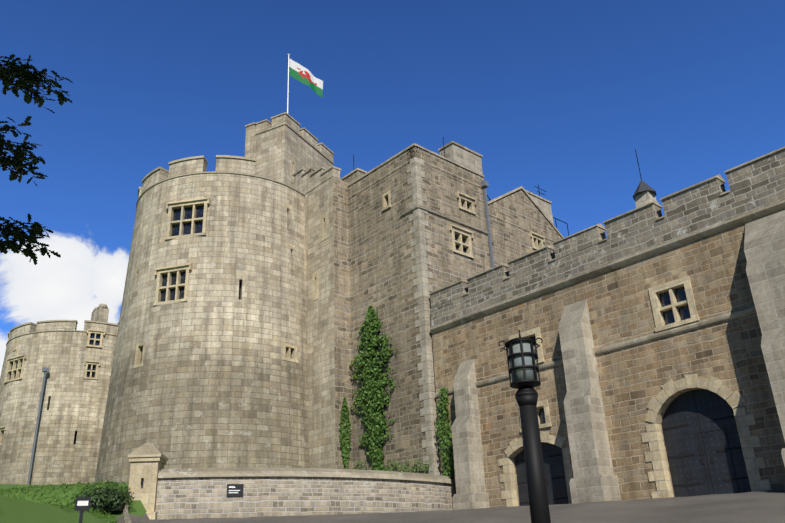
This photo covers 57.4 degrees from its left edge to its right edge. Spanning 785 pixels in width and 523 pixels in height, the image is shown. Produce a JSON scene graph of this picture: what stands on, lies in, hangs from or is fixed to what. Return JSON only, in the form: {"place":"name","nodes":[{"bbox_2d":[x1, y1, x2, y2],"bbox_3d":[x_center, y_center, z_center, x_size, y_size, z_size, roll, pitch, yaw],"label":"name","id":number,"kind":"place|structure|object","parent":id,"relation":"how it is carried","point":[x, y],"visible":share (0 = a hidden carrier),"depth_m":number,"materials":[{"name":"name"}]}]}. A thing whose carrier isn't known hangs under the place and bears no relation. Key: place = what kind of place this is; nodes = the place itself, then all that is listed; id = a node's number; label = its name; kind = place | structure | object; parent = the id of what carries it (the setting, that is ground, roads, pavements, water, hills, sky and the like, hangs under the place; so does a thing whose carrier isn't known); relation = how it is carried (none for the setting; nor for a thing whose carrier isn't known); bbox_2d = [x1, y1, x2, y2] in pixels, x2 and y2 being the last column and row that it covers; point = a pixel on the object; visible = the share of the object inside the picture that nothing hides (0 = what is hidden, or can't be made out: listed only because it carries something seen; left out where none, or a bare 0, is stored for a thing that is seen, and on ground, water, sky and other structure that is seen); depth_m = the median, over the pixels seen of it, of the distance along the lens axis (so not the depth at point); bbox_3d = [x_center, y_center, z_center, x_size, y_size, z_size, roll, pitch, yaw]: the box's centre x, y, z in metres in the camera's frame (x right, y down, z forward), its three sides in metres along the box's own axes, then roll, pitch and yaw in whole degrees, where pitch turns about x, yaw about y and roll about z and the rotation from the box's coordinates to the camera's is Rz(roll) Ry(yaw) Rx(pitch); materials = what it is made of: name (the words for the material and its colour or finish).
{"place":"outdoors","nodes":[
{"label":"outdoors","id":0,"kind":"place"},
{"bbox_2d":[0,483,784,522],"bbox_3d":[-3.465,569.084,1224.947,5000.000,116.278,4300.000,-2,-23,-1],"label":"ground","id":1,"kind":"structure","parent":0,"point":[759,507],"depth_m":18.66,"materials":[{"name":"grey asphalt"}]},
{"bbox_2d":[0,54,72,264],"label":"tree","id":2,"kind":"object","parent":1,"relation":"on","point":[27,80],"visible":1,"depth_m":8.12,"materials":[{"name":"green plant"}]},
{"bbox_2d":[27,367,48,484],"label":"light column","id":3,"kind":"structure","parent":1,"relation":"on","point":[45,369],"depth_m":53.33,"materials":[{"name":"grey metal"}]},
{"bbox_2d":[0,331,116,484],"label":"tower","id":4,"kind":"structure","parent":1,"relation":"on","point":[73,401],"depth_m":54.64,"materials":[{"name":"stone"}]},
{"bbox_2d":[0,329,104,444],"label":"tower windows","id":5,"kind":"structure","parent":4,"relation":"attached to","point":[15,368],"depth_m":56.47,"materials":[{"name":"stone"}]},
{"bbox_2d":[6,320,118,346],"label":"tower battlements","id":6,"kind":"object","parent":4,"relation":"on","point":[52,325],"depth_m":57.42,"materials":[{"name":"stone"}]},
{"bbox_2d":[91,304,108,321],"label":"tower stacks","id":7,"kind":"object","parent":4,"relation":"on","point":[100,312],"visible":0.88,"depth_m":60.67,"materials":[{"name":"stone"}]},
{"bbox_2d":[0,477,135,522],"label":"shrub and tufts","id":8,"kind":"object","parent":1,"relation":"on","point":[103,499],"visible":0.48,"depth_m":22.40,"materials":[{"name":"green plant"}]},
{"bbox_2d":[74,497,90,522],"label":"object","id":9,"kind":"object","parent":1,"relation":"on","point":[82,504],"visible":1,"depth_m":15.59,"materials":[{"name":"black metal"}]},
{"bbox_2d":[123,496,130,522],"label":"kerb","id":10,"kind":"structure","parent":1,"relation":"on","point":[126,518],"depth_m":21.18,"materials":[{"name":"stone"}]},
{"bbox_2d":[127,443,167,518],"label":"gate pier","id":11,"kind":"structure","parent":1,"relation":"on","point":[148,461],"depth_m":23.53,"materials":[{"name":"stone"}]},
{"bbox_2d":[94,173,308,483],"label":"tower","id":12,"kind":"structure","parent":1,"relation":"on","point":[215,380],"depth_m":35.28,"materials":[{"name":"stone"}]},
{"bbox_2d":[133,197,297,367],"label":"tower windows","id":13,"kind":"structure","parent":12,"relation":"on","point":[187,218],"depth_m":36.45,"materials":[{"name":"stone"}]},
{"bbox_2d":[136,155,304,208],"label":"tower battlements","id":14,"kind":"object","parent":12,"relation":"on","point":[198,165],"depth_m":38.93,"materials":[{"name":"stone"}]},
{"bbox_2d":[254,125,332,187],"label":"stair turret","id":15,"kind":"object","parent":12,"relation":"on","point":[276,149],"visible":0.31,"depth_m":44.89,"materials":[{"name":"stone"}]},
{"bbox_2d":[287,54,289,112],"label":"flagpole","id":16,"kind":"object","parent":15,"relation":"on","point":[288,84],"visible":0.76,"depth_m":47.19,"materials":[{"name":"white metal"}]},
{"bbox_2d":[289,58,322,97],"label":"flag","id":17,"kind":"object","parent":16,"relation":"attached to","point":[301,73],"visible":1,"depth_m":48.06,"materials":[{"name":"fabric"}]},
{"bbox_2d":[245,112,333,163],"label":"battlement parapet","id":18,"kind":"structure","parent":15,"relation":"on","point":[253,129],"depth_m":45.86,"materials":[{"name":"beige stone"}]},
{"bbox_2d":[290,157,295,183],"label":"turret openings","id":19,"kind":"object","parent":15,"relation":"attached to","point":[292,162],"visible":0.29,"depth_m":44.54,"materials":[{"name":"stone"}]},
{"bbox_2d":[155,468,455,518],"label":"wall","id":20,"kind":"structure","parent":1,"relation":"on","point":[188,493],"depth_m":24.61,"materials":[{"name":"stone"}]},
{"bbox_2d":[348,163,490,472],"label":"keep wall","id":21,"kind":"structure","parent":1,"relation":"on","point":[381,264],"depth_m":35.50,"materials":[{"name":"beige stone"}]},
{"bbox_2d":[305,177,352,468],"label":"link block","id":22,"kind":"structure","parent":21,"relation":"attached to","point":[329,347],"depth_m":36.83,"materials":[{"name":"beige stone"}]},
{"bbox_2d":[293,166,340,193],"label":"corbelled wall","id":23,"kind":"structure","parent":22,"relation":"on","point":[307,181],"depth_m":41.00,"materials":[{"name":"beige stone"}]},
{"bbox_2d":[312,213,326,300],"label":"arrow slits","id":24,"kind":"object","parent":22,"relation":"in","point":[323,237],"visible":0.52,"depth_m":38.58,"materials":[{"name":"beige stone"}]},
{"bbox_2d":[339,306,454,478],"bbox_3d":[-0.061,6.003,33.100,7.058,9.276,0.860,-22,-30,38],"label":"ivy","id":25,"kind":"object","parent":21,"relation":"attached to","point":[371,392],"visible":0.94,"depth_m":33.75,"materials":[{"name":"green plant"}]},
{"bbox_2d":[341,141,487,474],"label":"keep trim","id":26,"kind":"structure","parent":21,"relation":"attached to","point":[461,162],"depth_m":35.27,"materials":[{"name":"beige stone"}]},
{"bbox_2d":[382,191,476,258],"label":"windows","id":27,"kind":"structure","parent":21,"relation":"in","point":[461,240],"depth_m":36.82,"materials":[{"name":"beige stone"}]},
{"bbox_2d":[353,137,568,267],"bbox_3d":[5.595,-1.123,42.097,15.690,10.400,5.405,17,-30,-39],"label":"keep ironwork","id":28,"kind":"object","parent":21,"relation":"attached to","point":[484,184],"visible":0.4,"depth_m":38.62,"materials":[{"name":"black metal"}]},
{"bbox_2d":[489,215,553,266],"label":"block","id":29,"kind":"structure","parent":1,"relation":"on","point":[510,242],"depth_m":40.85,"materials":[{"name":"stone"}]},
{"bbox_2d":[488,186,563,241],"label":"gable","id":30,"kind":"structure","parent":29,"relation":"on","point":[521,207],"depth_m":43.21,"materials":[{"name":"stone"}]},
{"bbox_2d":[529,231,544,249],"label":"openings","id":31,"kind":"object","parent":29,"relation":"on","point":[538,240],"visible":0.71,"depth_m":42.91,"materials":[{"name":"stone"}]},
{"bbox_2d":[498,330,550,522],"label":"lamp post","id":32,"kind":"object","parent":1,"relation":"on","point":[523,369],"visible":1,"depth_m":7.50,"materials":[{"name":"black metal"}]},
{"bbox_2d":[0,0,784,375],"label":"sky","id":33,"kind":"structure","parent":0,"point":[560,97],"materials":[{"name":"blue"}]},
{"bbox_2d":[432,223,784,507],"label":"range wall","id":34,"kind":"structure","parent":0,"point":[635,378],"depth_m":24.64,"materials":[{"name":"stone"}]},
{"bbox_2d":[429,146,784,397],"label":"battlement parapet","id":35,"kind":"structure","parent":34,"relation":"on","point":[704,208],"depth_m":25.83,"materials":[{"name":"grey stone"}]},
{"bbox_2d":[452,209,784,509],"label":"buttresses","id":36,"kind":"structure","parent":34,"relation":"attached to","point":[595,479],"depth_m":24.48,"materials":[{"name":"stone"}]},
{"bbox_2d":[498,275,771,506],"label":"range openings","id":37,"kind":"object","parent":34,"relation":"in","point":[704,430],"visible":0.65,"depth_m":23.14,"materials":[{"name":"beige stone"}]},
{"bbox_2d":[633,150,656,207],"bbox_3d":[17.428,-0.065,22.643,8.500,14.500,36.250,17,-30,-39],"label":"turret","id":38,"kind":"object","parent":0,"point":[644,193],"depth_m":28.64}
]}

